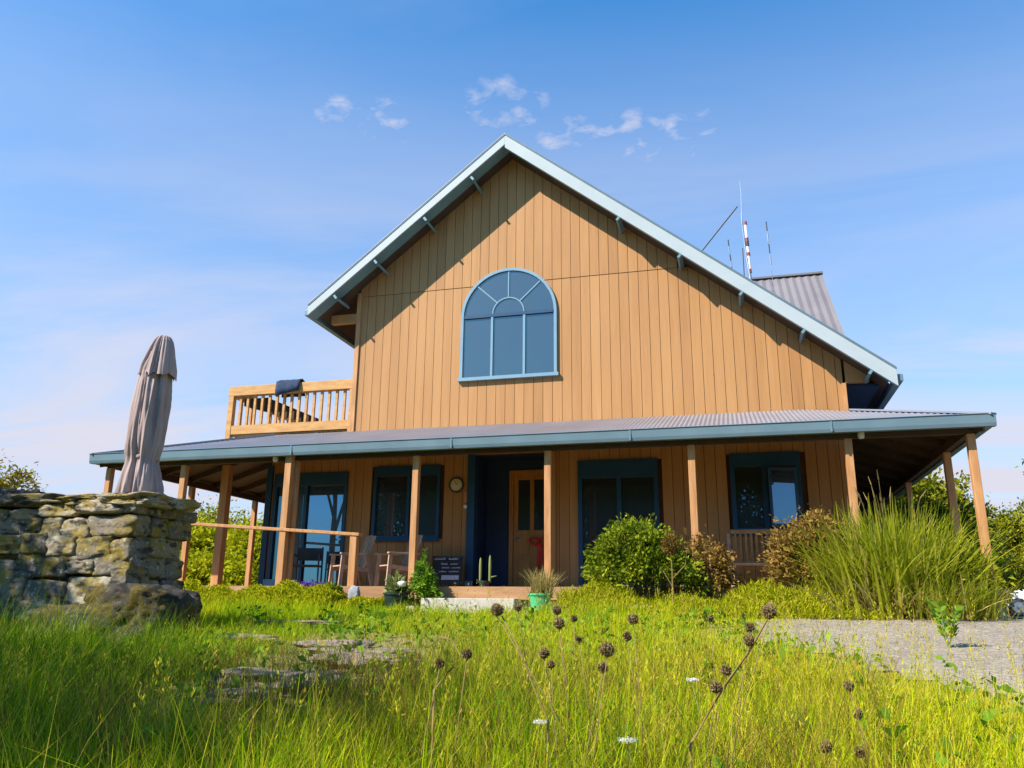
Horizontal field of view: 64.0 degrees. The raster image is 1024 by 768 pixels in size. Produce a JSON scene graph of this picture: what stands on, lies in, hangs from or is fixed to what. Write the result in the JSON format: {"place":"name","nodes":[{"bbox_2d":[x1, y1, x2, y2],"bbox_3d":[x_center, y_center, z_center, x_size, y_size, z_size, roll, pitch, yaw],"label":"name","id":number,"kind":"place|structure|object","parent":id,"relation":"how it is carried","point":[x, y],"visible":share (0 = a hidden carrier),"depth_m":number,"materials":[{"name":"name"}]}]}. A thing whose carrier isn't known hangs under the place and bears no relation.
{"place":"outdoors","nodes":[
{"label":"outdoors","id":0,"kind":"place"},
{"bbox_2d":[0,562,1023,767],"bbox_3d":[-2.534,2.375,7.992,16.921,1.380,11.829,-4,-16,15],"label":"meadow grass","id":1,"kind":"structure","parent":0,"point":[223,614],"depth_m":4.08,"materials":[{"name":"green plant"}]},
{"bbox_2d":[0,0,1023,549],"label":"sky","id":2,"kind":"structure","parent":0,"point":[194,173],"materials":[{"name":"blue"}]},
{"bbox_2d":[0,579,1023,767],"bbox_3d":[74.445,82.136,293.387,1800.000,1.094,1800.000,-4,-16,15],"label":"ground","id":3,"kind":"structure","parent":0,"point":[404,641],"depth_m":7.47,"materials":[{"name":"plant"}]},
{"bbox_2d":[0,449,48,491],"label":"ochre shrub","id":4,"kind":"object","parent":3,"relation":"on","point":[11,482],"visible":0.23,"depth_m":15.80,"materials":[{"name":"green plant"}]},
{"bbox_2d":[15,603,86,638],"bbox_3d":[-4.746,2.623,8.911,1.255,0.492,0.656,-4,-16,15],"label":"boulder","id":5,"kind":"object","parent":3,"relation":"on","point":[66,607],"visible":0.19,"depth_m":8.72,"materials":[{"name":"stone"}]},
{"bbox_2d":[0,488,200,633],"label":"stone wall","id":6,"kind":"structure","parent":3,"relation":"on","point":[79,544],"depth_m":9.74,"materials":[{"name":"grey stone"}]},
{"bbox_2d":[114,335,176,493],"bbox_3d":[-4.604,0.410,10.418,0.555,2.149,0.556,6,-16,-18],"label":"folded parasol","id":7,"kind":"object","parent":6,"relation":"on","point":[150,410],"visible":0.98,"depth_m":10.25,"materials":[{"name":"beige fabric"}]},
{"bbox_2d":[68,583,204,644],"bbox_3d":[-3.863,2.428,8.514,1.187,0.702,0.988,-4,-16,15],"label":"boulder","id":8,"kind":"object","parent":3,"relation":"on","point":[131,595],"visible":0.55,"depth_m":8.19,"materials":[{"name":"stone"}]},
{"bbox_2d":[180,513,229,558],"bbox_3d":[-11.132,6.042,27.936,4.663,3.600,4.627,-4,-16,15],"label":"bushy tree","id":9,"kind":"object","parent":3,"relation":"on","point":[200,532],"visible":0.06,"depth_m":27.80,"materials":[{"name":"green plant"}]},
{"bbox_2d":[177,535,258,585],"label":"bush","id":10,"kind":"object","parent":3,"relation":"on","point":[199,570],"visible":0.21,"depth_m":22.51,"materials":[{"name":"green plant"}]},
{"bbox_2d":[192,493,263,546],"bbox_3d":[-12.169,6.817,33.070,5.103,4.773,5.033,-4,-16,15],"label":"bushy tree","id":11,"kind":"object","parent":3,"relation":"on","point":[210,516],"visible":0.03,"depth_m":33.39,"materials":[{"name":"green plant"}]},
{"bbox_2d":[205,511,262,575],"bbox_3d":[-8.517,6.141,28.129,4.644,3.533,4.446,-4,-16,15],"label":"bushy tree","id":12,"kind":"object","parent":3,"relation":"on","point":[235,534],"visible":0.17,"depth_m":27.06,"materials":[{"name":"green plant"}]},
{"bbox_2d":[202,688,274,705],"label":"stone slab","id":13,"kind":"structure","parent":3,"relation":"on","point":[228,690],"depth_m":5.42,"materials":[{"name":"grey stone"}]},
{"bbox_2d":[208,633,286,644],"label":"stone slab","id":14,"kind":"structure","parent":3,"relation":"on","point":[267,639],"depth_m":8.72,"materials":[{"name":"grey stone"}]},
{"bbox_2d":[206,667,357,698],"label":"stone slab","id":15,"kind":"structure","parent":3,"relation":"on","point":[240,673],"depth_m":5.72,"materials":[{"name":"grey stone"}]},
{"bbox_2d":[181,579,384,609],"bbox_3d":[-4.830,3.601,14.004,5.713,0.561,1.148,-4,-16,15],"label":"lime groundcover","id":16,"kind":"object","parent":3,"relation":"on","point":[289,589],"visible":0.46,"depth_m":13.52,"materials":[{"name":"green plant"}]},
{"bbox_2d":[256,620,346,626],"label":"stone slab","id":17,"kind":"structure","parent":3,"relation":"on","point":[315,622],"depth_m":10.38,"materials":[{"name":"grey stone"}]},
{"bbox_2d":[297,581,313,586],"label":"purple flower","id":18,"kind":"object","parent":3,"relation":"on","point":[304,584],"visible":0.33,"depth_m":14.08,"materials":[{"name":"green plant"}]},
{"bbox_2d":[321,581,343,607],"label":"leafy plant","id":19,"kind":"object","parent":3,"relation":"on","point":[334,587],"visible":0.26,"depth_m":13.73,"materials":[{"name":"green plant"}]},
{"bbox_2d":[292,639,375,651],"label":"stone slab","id":20,"kind":"structure","parent":3,"relation":"on","point":[364,642],"depth_m":7.98,"materials":[{"name":"grey stone"}]},
{"bbox_2d":[348,585,359,597],"bbox_3d":[-2.600,3.551,13.494,0.211,0.464,0.138,-4,-16,15],"label":"upright stone","id":21,"kind":"object","parent":3,"relation":"on","point":[354,590],"visible":0.42,"depth_m":13.48,"materials":[{"name":"grey stone"}]},
{"bbox_2d":[301,647,419,659],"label":"stone slab","id":22,"kind":"structure","parent":3,"relation":"on","point":[358,651],"depth_m":7.44,"materials":[{"name":"grey stone"}]},
{"bbox_2d":[309,651,421,673],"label":"stone slab","id":23,"kind":"structure","parent":3,"relation":"on","point":[357,658],"depth_m":6.76,"materials":[{"name":"grey stone"}]},
{"bbox_2d":[383,570,408,607],"bbox_3d":[-1.909,3.393,13.473,0.460,0.695,0.476,-4,-16,15],"label":"dark planter","id":24,"kind":"object","parent":3,"relation":"on","point":[392,592],"visible":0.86,"depth_m":13.37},
{"bbox_2d":[397,581,405,605],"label":"white flower tuft","id":25,"kind":"object","parent":3,"relation":"on","point":[401,584],"visible":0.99,"depth_m":13.31,"materials":[{"name":"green plant"}]},
{"bbox_2d":[398,548,445,605],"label":"conifer seedling","id":26,"kind":"object","parent":3,"relation":"on","point":[424,587],"visible":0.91,"depth_m":13.37,"materials":[{"name":"green plant"}]},
{"bbox_2d":[419,659,444,767],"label":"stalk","id":27,"kind":"object","parent":3,"relation":"on","point":[439,663],"visible":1,"depth_m":2.99,"materials":[{"name":"plant"}]},
{"bbox_2d":[430,636,460,767],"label":"bent stem","id":28,"kind":"object","parent":3,"relation":"on","point":[433,705],"visible":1,"depth_m":2.99,"materials":[{"name":"plant"}]},
{"bbox_2d":[452,649,472,767],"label":"wild carrot","id":29,"kind":"object","parent":3,"relation":"on","point":[467,654],"visible":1,"depth_m":2.99,"materials":[{"name":"brown plant"}]},
{"bbox_2d":[421,598,520,612],"bbox_3d":[-0.660,3.635,13.184,1.560,0.360,0.430,-4,-16,15],"label":"concrete step","id":30,"kind":"object","parent":3,"relation":"on","point":[487,601],"visible":0.3,"depth_m":13.01,"materials":[{"name":"grey concrete"}]},
{"bbox_2d":[1,601,1023,767],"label":"broadleaf weeds","id":31,"kind":"object","parent":3,"relation":"on","point":[780,642],"visible":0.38,"depth_m":6.11,"materials":[{"name":"green plant"}]},
{"bbox_2d":[514,603,529,705],"bbox_3d":[0.052,1.538,4.346,0.051,0.731,0.139,-9,-18,31],"label":"wild carrot","id":32,"kind":"object","parent":3,"relation":"on","point":[517,607],"visible":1,"depth_m":4.38,"materials":[{"name":"brown plant"}]},
{"bbox_2d":[502,616,548,767],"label":"dead stem","id":33,"kind":"object","parent":3,"relation":"on","point":[534,690],"visible":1,"depth_m":3.05,"materials":[{"name":"brown plant"}]},
{"bbox_2d":[490,603,571,766],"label":"wild carrot","id":34,"kind":"object","parent":3,"relation":"on","point":[496,609],"visible":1,"depth_m":3.17,"materials":[{"name":"brown plant"}]},
{"bbox_2d":[533,718,551,767],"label":"wild flower","id":35,"kind":"object","parent":3,"relation":"on","point":[538,721],"visible":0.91,"depth_m":2.99,"materials":[{"name":"white plant"}]},
{"bbox_2d":[538,647,557,762],"bbox_3d":[0.139,1.346,3.137,0.095,0.652,0.047,15,-21,-42],"label":"wild carrot","id":36,"kind":"object","parent":3,"relation":"on","point":[543,653],"visible":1,"depth_m":3.19,"materials":[{"name":"plant"}]},
{"bbox_2d":[89,133,1010,618],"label":"timber house","id":37,"kind":"structure","parent":3,"relation":"on","point":[567,365],"depth_m":16.62,"materials":[{"name":"brown wood"}]},
{"bbox_2d":[275,379,304,397],"bbox_3d":[-5.007,0.093,18.544,0.589,0.404,0.338,-4,-16,15],"label":"navy towel","id":38,"kind":"object","parent":37,"relation":"hanging from","point":[284,386],"visible":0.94,"depth_m":18.42,"materials":[{"name":"blue fabric"}]},
{"bbox_2d":[266,472,348,584],"bbox_3d":[-4.300,3.108,17.275,1.790,2.470,0.180,-4,-16,15],"label":"sliding door","id":39,"kind":"structure","parent":37,"relation":"in","point":[322,497],"depth_m":17.31,"materials":[{"name":"blue paint"}]},
{"bbox_2d":[292,547,323,582],"bbox_3d":[-4.059,3.634,16.254,0.536,0.821,0.536,2,-15,-4],"label":"metal chair","id":40,"kind":"object","parent":37,"relation":"on","point":[310,554],"visible":0.73,"depth_m":16.50,"materials":[{"name":"black metal"}]},
{"bbox_2d":[328,535,375,585],"bbox_3d":[-3.067,3.411,15.766,0.732,1.036,0.648,10,-18,-31],"label":"timber armchair","id":41,"kind":"object","parent":37,"relation":"on","point":[364,554],"visible":0.75,"depth_m":15.73,"materials":[{"name":"brown wood"}]},
{"bbox_2d":[374,535,422,585],"bbox_3d":[-2.135,3.339,15.470,0.732,1.036,0.648,10,-18,-31],"label":"timber armchair","id":42,"kind":"object","parent":37,"relation":"on","point":[389,567],"visible":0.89,"depth_m":15.47,"materials":[{"name":"wood"}]},
{"bbox_2d":[371,464,441,541],"bbox_3d":[-2.171,2.456,16.857,1.530,1.550,0.180,-4,-16,15],"label":"casement window","id":43,"kind":"structure","parent":37,"relation":"in","point":[392,487],"depth_m":16.86,"materials":[{"name":"blue glass"}]},
{"bbox_2d":[432,556,463,585],"bbox_3d":[-1.240,3.704,15.959,0.620,0.645,0.270,-2,-30,11],"label":"chalkboard sign","id":44,"kind":"object","parent":37,"relation":"on","point":[447,569],"visible":0.94,"depth_m":15.88,"materials":[{"name":"metal"}]},
{"bbox_2d":[449,477,463,492],"bbox_3d":[-1.130,2.050,16.640,0.320,0.320,0.045,-4,-16,15],"label":"wall clock","id":45,"kind":"object","parent":37,"relation":"attached to","point":[456,484],"depth_m":16.62,"materials":[{"name":"metal"}]},
{"bbox_2d":[463,492,466,508],"bbox_3d":[-0.932,2.337,16.497,0.090,0.345,0.088,-4,-16,15],"label":"wall thermometer","id":46,"kind":"object","parent":37,"relation":"attached to","point":[465,500],"depth_m":16.51,"materials":[{"name":"orange metal"}]},
{"bbox_2d":[478,555,496,586],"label":"column cactus","id":47,"kind":"object","parent":37,"relation":"on","point":[484,583],"depth_m":14.02,"materials":[{"name":"green plant"}]},
{"bbox_2d":[457,268,558,381],"bbox_3d":[-0.081,-1.297,17.262,2.160,2.465,0.095,-4,-16,15],"label":"arched window","id":48,"kind":"structure","parent":37,"relation":"in","point":[509,316],"depth_m":17.24,"materials":[{"name":"blue glass"}]},
{"bbox_2d":[508,469,543,585],"bbox_3d":[0.409,2.937,16.826,0.970,2.360,0.120,-4,-16,15],"label":"front door","id":49,"kind":"structure","parent":37,"relation":"in","point":[526,487],"depth_m":16.89,"materials":[{"name":"brown wood"}]},
{"bbox_2d":[529,537,543,570],"bbox_3d":[0.528,3.439,16.588,0.391,0.678,0.067,-4,-16,15],"label":"red ribbon","id":50,"kind":"object","parent":37,"relation":"attached to","point":[540,552],"visible":0.9,"depth_m":16.60,"materials":[{"name":"red fabric"}]},
{"bbox_2d":[577,458,661,586],"bbox_3d":[2.031,2.693,15.609,1.610,2.520,0.180,-4,-16,15],"label":"sliding door","id":51,"kind":"structure","parent":37,"relation":"in","point":[606,488],"depth_m":15.75,"materials":[{"name":"blue paint"}]},
{"bbox_2d":[702,184,751,279],"bbox_3d":[4.480,-2.893,17.307,1.379,3.000,0.150,-4,-16,15],"label":"roof aerial","id":52,"kind":"object","parent":37,"relation":"attached to","point":[747,252],"visible":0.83,"depth_m":17.21,"materials":[{"name":"metal"},{"name":"red paint"},{"name":"white paint"}]},
{"bbox_2d":[727,529,799,586],"bbox_3d":[4.404,2.994,14.030,1.370,1.050,0.580,-4,-16,15],"label":"garden bench","id":53,"kind":"object","parent":37,"relation":"on","point":[746,562],"visible":0.33,"depth_m":14.39,"materials":[{"name":"brown wood"}]},
{"bbox_2d":[729,451,803,535],"bbox_3d":[4.656,1.998,14.999,1.310,1.510,0.300,-4,-16,15],"label":"casement window","id":54,"kind":"structure","parent":37,"relation":"in","point":[762,484],"depth_m":15.04,"materials":[{"name":"blue glass"}]},
{"bbox_2d":[765,222,773,292],"bbox_3d":[5.472,-2.276,17.302,0.062,2.525,0.028,-4,-16,15],"label":"whip aerial","id":55,"kind":"object","parent":37,"relation":"on","point":[769,251],"visible":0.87,"depth_m":17.45,"materials":[{"name":"metal"}]},
{"bbox_2d":[547,660,555,761],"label":"wild carrot","id":56,"kind":"object","parent":3,"relation":"on","point":[552,664],"visible":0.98,"depth_m":3.39,"materials":[{"name":"plant"}]},
{"bbox_2d":[552,605,568,719],"bbox_3d":[0.244,1.489,4.106,0.090,0.740,0.054,-4,-16,15],"label":"wild carrot","id":57,"kind":"object","parent":3,"relation":"on","point":[556,609],"visible":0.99,"depth_m":4.18,"materials":[{"name":"brown plant"}]},
{"bbox_2d":[553,617,568,747],"bbox_3d":[0.208,1.379,3.522,0.062,0.732,0.083,-4,-16,15],"label":"wild carrot","id":58,"kind":"object","parent":3,"relation":"on","point":[558,622],"visible":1,"depth_m":3.58,"materials":[{"name":"brown plant"}]},
{"bbox_2d":[571,615,577,702],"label":"wild carrot","id":59,"kind":"object","parent":3,"relation":"on","point":[574,618],"visible":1,"depth_m":4.38,"materials":[{"name":"plant"}]},
{"bbox_2d":[575,636,590,738],"bbox_3d":[0.324,1.470,3.717,0.071,0.628,0.036,-4,-16,15],"label":"wild carrot","id":60,"kind":"object","parent":3,"relation":"on","point":[578,639],"visible":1,"depth_m":3.77,"materials":[{"name":"plant"}]},
{"bbox_2d":[584,661,608,766],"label":"wild carrot","id":61,"kind":"object","parent":3,"relation":"on","point":[601,666],"visible":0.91,"depth_m":2.89,"materials":[{"name":"plant"}]},
{"bbox_2d":[592,641,613,767],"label":"wild carrot","id":62,"kind":"object","parent":3,"relation":"on","point":[607,649],"visible":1,"depth_m":2.78,"materials":[{"name":"brown plant"}]},
{"bbox_2d":[617,737,636,767],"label":"wild flower","id":63,"kind":"object","parent":3,"relation":"on","point":[626,740],"visible":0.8,"depth_m":2.89,"materials":[{"name":"white plant"}]},
{"bbox_2d":[622,631,641,764],"bbox_3d":[0.516,1.408,3.514,0.075,0.670,0.046,-4,-16,15],"label":"wild carrot","id":64,"kind":"object","parent":3,"relation":"on","point":[627,636],"visible":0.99,"depth_m":3.59,"materials":[{"name":"brown plant"}]},
{"bbox_2d":[627,613,643,763],"bbox_3d":[0.498,1.320,3.306,0.052,0.762,0.051,-4,-16,15],"label":"wild carrot","id":65,"kind":"object","parent":3,"relation":"on","point":[633,619],"visible":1,"depth_m":3.38,"materials":[{"name":"brown plant"}]},
{"bbox_2d":[577,512,711,598],"bbox_3d":[1.978,2.731,12.389,1.806,1.589,1.833,11,-18,-32],"label":"round bush","id":66,"kind":"object","parent":3,"relation":"on","point":[647,559],"visible":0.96,"depth_m":12.12,"materials":[{"name":"green plant"}]},
{"bbox_2d":[661,533,686,603],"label":"dry seed stalk","id":67,"kind":"object","parent":3,"relation":"on","point":[672,540],"visible":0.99,"depth_m":11.62,"materials":[{"name":"brown plant"}]},
{"bbox_2d":[686,678,707,763],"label":"wild flower","id":68,"kind":"object","parent":3,"relation":"on","point":[690,680],"visible":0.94,"depth_m":3.58,"materials":[{"name":"white plant"}]},
{"bbox_2d":[706,614,717,744],"bbox_3d":[1.016,1.514,4.131,0.041,0.680,0.074,-4,-16,15],"label":"wild carrot","id":69,"kind":"object","parent":3,"relation":"on","point":[709,617],"visible":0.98,"depth_m":4.19,"materials":[{"name":"plant"}]},
{"bbox_2d":[704,680,721,767],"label":"wild carrot","id":70,"kind":"object","parent":3,"relation":"on","point":[713,686],"visible":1,"depth_m":2.79,"materials":[{"name":"brown plant"}]},
{"bbox_2d":[679,525,749,601],"bbox_3d":[3.034,2.839,12.534,0.892,1.474,0.945,10,-18,-32],"label":"bronze shrub","id":71,"kind":"object","parent":3,"relation":"on","point":[716,559],"visible":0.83,"depth_m":12.42,"materials":[{"name":"brown plant"}]},
{"bbox_2d":[550,576,889,620],"bbox_3d":[2.835,3.048,11.608,4.488,0.720,1.628,-4,-16,15],"label":"grassy groundcover","id":72,"kind":"object","parent":3,"relation":"on","point":[700,602],"visible":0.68,"depth_m":11.27,"materials":[{"name":"green plant"}]},
{"bbox_2d":[709,665,731,766],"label":"wild carrot","id":73,"kind":"object","parent":3,"relation":"on","point":[725,670],"visible":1,"depth_m":2.89,"materials":[{"name":"brown plant"}]},
{"bbox_2d":[688,619,767,767],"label":"dead stem","id":74,"kind":"object","parent":3,"relation":"on","point":[726,683],"visible":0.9,"depth_m":2.95,"materials":[{"name":"plant"}]},
{"bbox_2d":[726,633,754,767],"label":"wild carrot","id":75,"kind":"object","parent":3,"relation":"on","point":[748,639],"visible":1,"depth_m":2.99,"materials":[{"name":"plant"}]},
{"bbox_2d":[733,622,754,767],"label":"wild carrot","id":76,"kind":"object","parent":3,"relation":"on","point":[749,626],"visible":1,"depth_m":3.09,"materials":[{"name":"plant"}]},
{"bbox_2d":[730,602,776,767],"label":"wild carrot","id":77,"kind":"object","parent":3,"relation":"on","point":[770,608],"visible":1,"depth_m":2.89,"materials":[{"name":"plant"}]},
{"bbox_2d":[748,503,885,590],"bbox_3d":[4.406,2.590,11.941,1.862,1.671,1.325,-4,-16,15],"label":"bronze shrub","id":78,"kind":"object","parent":3,"relation":"on","point":[776,554],"visible":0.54,"depth_m":11.87,"materials":[{"name":"brown plant"}]},
{"bbox_2d":[794,541,845,585],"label":"dark shrub","id":79,"kind":"object","parent":3,"relation":"on","point":[800,579],"visible":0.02,"depth_m":11.95,"materials":[{"name":"green plant"}]},
{"bbox_2d":[819,738,831,764],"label":"wild carrot","id":80,"kind":"object","parent":3,"relation":"on","point":[826,742],"visible":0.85,"depth_m":2.99,"materials":[{"name":"brown plant"}]},
{"bbox_2d":[752,500,941,605],"bbox_3d":[4.536,2.458,11.563,3.152,1.620,3.235,-4,-16,15],"label":"tussock flax","id":81,"kind":"object","parent":3,"relation":"on","point":[833,585],"visible":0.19,"depth_m":11.23,"materials":[{"name":"plant"}]},
{"bbox_2d":[843,680,867,767],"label":"wild carrot","id":82,"kind":"object","parent":3,"relation":"on","point":[846,685],"visible":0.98,"depth_m":3.29,"materials":[{"name":"brown plant"}]},
{"bbox_2d":[854,746,864,767],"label":"wild carrot","id":83,"kind":"object","parent":3,"relation":"on","point":[857,748],"visible":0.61,"depth_m":2.99,"materials":[{"name":"brown plant"}]},
{"bbox_2d":[852,707,869,756],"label":"wild carrot","id":84,"kind":"object","parent":3,"relation":"on","point":[860,715],"visible":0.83,"depth_m":3.19,"materials":[{"name":"brown plant"}]},
{"bbox_2d":[762,471,1023,619],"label":"tussock flax","id":85,"kind":"object","parent":3,"relation":"on","point":[923,549],"visible":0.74,"depth_m":10.70,"materials":[{"name":"plant"}]},
{"bbox_2d":[859,467,963,529],"bbox_3d":[11.255,4.346,24.743,4.896,5.418,4.654,-4,-16,15],"label":"bushy tree","id":86,"kind":"object","parent":3,"relation":"on","point":[918,489],"visible":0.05,"depth_m":23.71,"materials":[{"name":"green plant"}]},
{"bbox_2d":[848,564,1023,620],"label":"tussock flax","id":87,"kind":"object","parent":3,"relation":"on","point":[968,607],"visible":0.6,"depth_m":10.27,"materials":[{"name":"plant"}]},
{"bbox_2d":[866,485,1018,583],"bbox_3d":[11.247,4.664,22.403,4.240,3.738,4.419,-4,-16,15],"label":"dark bush","id":88,"kind":"object","parent":3,"relation":"on","point":[945,514],"visible":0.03,"depth_m":21.89,"materials":[{"name":"green plant"}]},
{"bbox_2d":[903,530,1015,595],"bbox_3d":[10.444,4.790,20.507,3.761,2.539,3.540,5,-16,-16],"label":"bush","id":89,"kind":"object","parent":3,"relation":"on","point":[1001,574],"depth_m":19.89,"materials":[{"name":"green plant"}]},
{"bbox_2d":[927,525,1009,603],"bbox_3d":[5.994,2.615,11.328,1.374,1.332,1.464,14,-20,-41],"label":"lime shrub","id":90,"kind":"object","parent":3,"relation":"on","point":[971,562],"visible":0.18,"depth_m":10.99,"materials":[{"name":"green plant"}]},
{"bbox_2d":[922,469,1020,576],"bbox_3d":[13.405,5.226,26.683,4.955,5.048,5.018,10,-18,-31],"label":"bushy tree","id":91,"kind":"object","parent":3,"relation":"on","point":[960,494],"visible":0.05,"depth_m":26.02,"materials":[{"name":"green plant"}]},
{"bbox_2d":[968,492,1023,590],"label":"bushy tree","id":92,"kind":"object","parent":3,"relation":"on","point":[1006,519],"visible":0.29,"depth_m":34.66,"materials":[{"name":"green plant"}]},
{"bbox_2d":[975,540,1023,611],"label":"dark bush","id":93,"kind":"object","parent":3,"relation":"on","point":[1008,574],"visible":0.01,"depth_m":23.68,"materials":[{"name":"green plant"}]},
{"bbox_2d":[1006,499,1023,573],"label":"bushy tree","id":94,"kind":"object","parent":3,"relation":"on","point":[1019,537],"visible":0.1,"depth_m":35.99,"materials":[{"name":"green plant"}]},
{"bbox_2d":[755,616,1023,702],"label":"gravel driveway","id":95,"kind":"structure","parent":0,"point":[993,632],"depth_m":8.11,"materials":[{"name":"grey gravel"}]},
{"bbox_2d":[925,599,963,647],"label":"leafy weed","id":96,"kind":"object","parent":95,"relation":"on","point":[954,620],"visible":0.93,"depth_m":7.77,"materials":[{"name":"green plant"}]},
{"bbox_2d":[1006,589,1023,616],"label":"parked car","id":97,"kind":"object","parent":95,"relation":"on","point":[1015,607],"visible":0.27,"depth_m":28.82,"materials":[{"name":"white paint"}]},
{"bbox_3d":[0.443,3.492,12.253,1.300,0.165,0.760,-4,-16,15],"label":"grey paver","id":98,"kind":"object","parent":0,"visible":0},
{"bbox_2d":[522,564,566,610],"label":"potted straw plant","id":99,"kind":"object","parent":98,"relation":"on","point":[542,584],"visible":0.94,"depth_m":12.37,"materials":[{"name":"beige plant"}]}
]}

